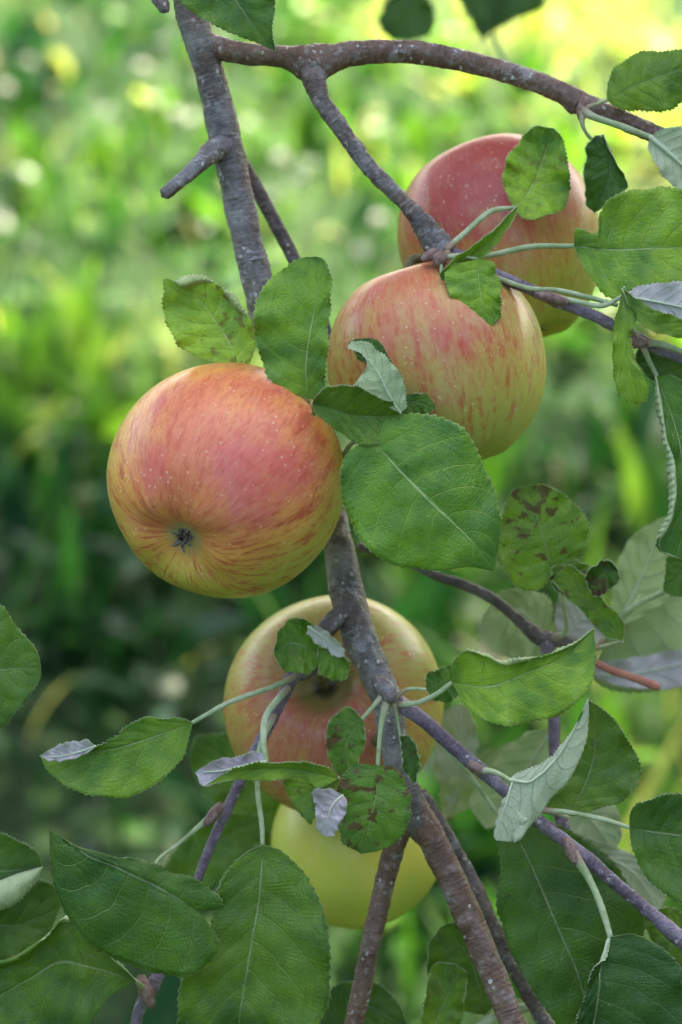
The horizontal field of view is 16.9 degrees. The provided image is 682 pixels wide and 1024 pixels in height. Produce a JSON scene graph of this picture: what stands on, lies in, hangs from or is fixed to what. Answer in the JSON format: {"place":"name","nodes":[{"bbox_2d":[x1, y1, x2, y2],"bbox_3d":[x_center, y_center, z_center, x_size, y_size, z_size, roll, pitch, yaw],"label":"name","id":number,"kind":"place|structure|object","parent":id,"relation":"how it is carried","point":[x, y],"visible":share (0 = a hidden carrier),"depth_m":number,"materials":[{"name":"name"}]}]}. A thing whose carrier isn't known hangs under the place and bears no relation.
{"place":"outdoors","nodes":[
{"label":"outdoors","id":0,"kind":"place"},
{"bbox_2d":[0,0,681,1023],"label":"branch","id":1,"kind":"object","parent":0,"point":[566,942],"depth_m":0.79,"materials":[{"name":"green plant"}]},
{"bbox_2d":[0,605,40,729],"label":"leafy shoot","id":2,"kind":"object","parent":1,"relation":"attached to","point":[20,671],"visible":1,"depth_m":0.80,"materials":[{"name":"green plant"}]},
{"bbox_2d":[0,832,60,959],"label":"leafy shoot","id":3,"kind":"object","parent":1,"relation":"attached to","point":[30,905],"visible":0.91,"depth_m":0.84,"materials":[{"name":"green plant"}]},
{"bbox_2d":[163,732,280,979],"bbox_3d":[-0.051,0.141,0.923,0.066,0.081,0.073,17,32,29],"label":"leafy shoot","id":4,"kind":"object","parent":1,"relation":"attached to","point":[240,836],"visible":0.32,"depth_m":0.92,"materials":[{"name":"green plant"}]},
{"bbox_2d":[224,595,443,810],"bbox_3d":[-0.003,0.072,0.872,0.084,0.083,0.082,0,28,0],"label":"apple","id":5,"kind":"object","parent":1,"relation":"hanging from","point":[315,703],"visible":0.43,"depth_m":0.85,"materials":[{"name":"food"}]},
{"bbox_2d":[271,732,435,929],"bbox_3d":[0.006,0.109,0.895,0.069,0.112,0.069,19,33,31],"label":"apple","id":6,"kind":"object","parent":1,"relation":"hanging from","point":[339,874],"visible":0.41,"depth_m":0.88,"materials":[{"name":"food"}]},
{"bbox_2d":[320,980,406,1023],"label":"leafy shoot","id":7,"kind":"object","parent":1,"relation":"attached to","point":[383,1007],"visible":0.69,"depth_m":0.86,"materials":[{"name":"green plant"}]},
{"bbox_2d":[327,253,545,459],"bbox_3d":[0.034,-0.054,0.816,0.078,0.082,0.077,0,28,0],"label":"apple","id":8,"kind":"object","parent":1,"relation":"hanging from","point":[474,374],"visible":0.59,"depth_m":0.79,"materials":[{"name":"red food"}]},
{"bbox_2d":[434,704,529,820],"bbox_3d":[0.052,0.108,0.918,0.049,0.061,0.021,-5,28,-9],"label":"leafy shoot","id":9,"kind":"object","parent":1,"relation":"attached to","point":[454,781],"visible":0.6,"depth_m":0.91,"materials":[{"name":"green plant"}]},
{"bbox_2d":[420,922,555,1023],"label":"leafy shoot","id":10,"kind":"object","parent":1,"relation":"attached to","point":[455,989],"visible":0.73,"depth_m":0.84,"materials":[{"name":"green plant"}]},
{"bbox_2d":[397,133,598,337],"bbox_3d":[0.060,-0.105,0.870,0.077,0.081,0.101,0,28,0],"label":"apple","id":11,"kind":"object","parent":1,"relation":"hanging from","point":[454,192],"visible":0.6,"depth_m":0.84,"materials":[{"name":"red food"}]},
{"bbox_2d":[356,483,681,909],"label":"apple twig","id":12,"kind":"object","parent":1,"relation":"attached to","point":[636,626],"visible":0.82,"depth_m":0.87,"materials":[{"name":"green plant"}]},
{"bbox_2d":[644,906,681,967],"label":"leafy shoot","id":13,"kind":"object","parent":1,"relation":"attached to","point":[658,937],"visible":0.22,"depth_m":0.82,"materials":[{"name":"green plant"}]},
{"bbox_2d":[0,0,681,1023],"bbox_3d":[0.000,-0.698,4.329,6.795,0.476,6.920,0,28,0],"label":"grass","id":14,"kind":"structure","parent":0,"point":[22,602],"depth_m":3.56,"materials":[{"name":"green plant"}]},
{"bbox_2d":[0,82,12,176],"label":"clover flower","id":15,"kind":"object","parent":14,"relation":"on","point":[6,88],"visible":1,"depth_m":4.16,"materials":[{"name":"beige plant"}]},
{"bbox_2d":[137,62,149,153],"bbox_3d":[-0.369,-0.758,4.303,0.024,0.180,0.024,-12,30,-22],"label":"clover flower","id":16,"kind":"object","parent":14,"relation":"on","point":[143,68],"visible":1,"depth_m":4.26,"materials":[{"name":"beige plant"}]},
{"bbox_2d":[148,94,160,188],"bbox_3d":[-0.333,-0.667,4.132,0.024,0.180,0.023,24,36,37],"label":"clover flower","id":17,"kind":"object","parent":14,"relation":"on","point":[154,100],"visible":1,"depth_m":4.09,"materials":[{"name":"yellow plant"}]},
{"bbox_2d":[169,107,181,203],"bbox_3d":[-0.291,-0.631,4.064,0.024,0.180,0.024,17,32,28],"label":"clover flower","id":18,"kind":"object","parent":14,"relation":"on","point":[175,114],"visible":0.94,"depth_m":4.02,"materials":[{"name":"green plant"}]},
{"bbox_2d":[266,190,276,258],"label":"clover flower","id":19,"kind":"object","parent":14,"relation":"on","point":[272,195],"visible":0.48,"depth_m":3.65,"materials":[{"name":"beige plant"}]},
{"bbox_2d":[274,151,287,251],"bbox_3d":[-0.100,-0.522,3.858,0.023,0.180,0.024,13,31,23],"label":"clover flower","id":20,"kind":"object","parent":14,"relation":"on","point":[281,158],"visible":0.88,"depth_m":3.82,"materials":[{"name":"beige plant"}]},
{"bbox_2d":[293,171,306,257],"bbox_3d":[-0.067,-0.475,3.770,0.023,0.180,0.024,-16,32,-27],"label":"clover flower","id":21,"kind":"object","parent":14,"relation":"on","point":[299,178],"visible":0.92,"depth_m":3.73,"materials":[{"name":"beige plant"}]},
{"bbox_2d":[0,0,681,1023],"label":"weeds","id":22,"kind":"object","parent":14,"relation":"on","point":[42,342],"visible":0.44,"depth_m":3.56,"materials":[{"name":"green plant"}]},
{"bbox_2d":[354,244,368,285],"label":"clover flower","id":23,"kind":"object","parent":14,"relation":"on","point":[361,251],"visible":0.83,"depth_m":3.44,"materials":[{"name":"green plant"}]},
{"bbox_2d":[372,212,386,276],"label":"clover flower","id":24,"kind":"object","parent":14,"relation":"on","point":[379,219],"visible":0.87,"depth_m":3.56,"materials":[{"name":"beige plant"}]},
{"bbox_2d":[516,18,518,63],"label":"clover flower","id":25,"kind":"object","parent":14,"relation":"on","point":[517,41],"visible":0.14,"depth_m":4.69,"materials":[{"name":"yellow plant"}]},
{"bbox_2d":[553,16,564,103],"bbox_3d":[0.431,-0.901,4.572,0.023,0.180,0.024,18,33,30],"label":"clover flower","id":26,"kind":"object","parent":14,"relation":"on","point":[558,21],"visible":0.92,"depth_m":4.53,"materials":[{"name":"yellow plant"}]},
{"bbox_3d":[-0.007,-1.333,2.717,4.906,3.203,4.992,0,28,0],"label":"apple tree","id":27,"kind":"object","parent":14,"relation":"on","visible":0},
{"bbox_2d":[377,0,545,92],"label":"leafy shoot","id":28,"kind":"object","parent":27,"relation":"attached to","point":[406,20],"visible":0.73,"depth_m":1.22,"materials":[{"name":"green plant"}]}
]}

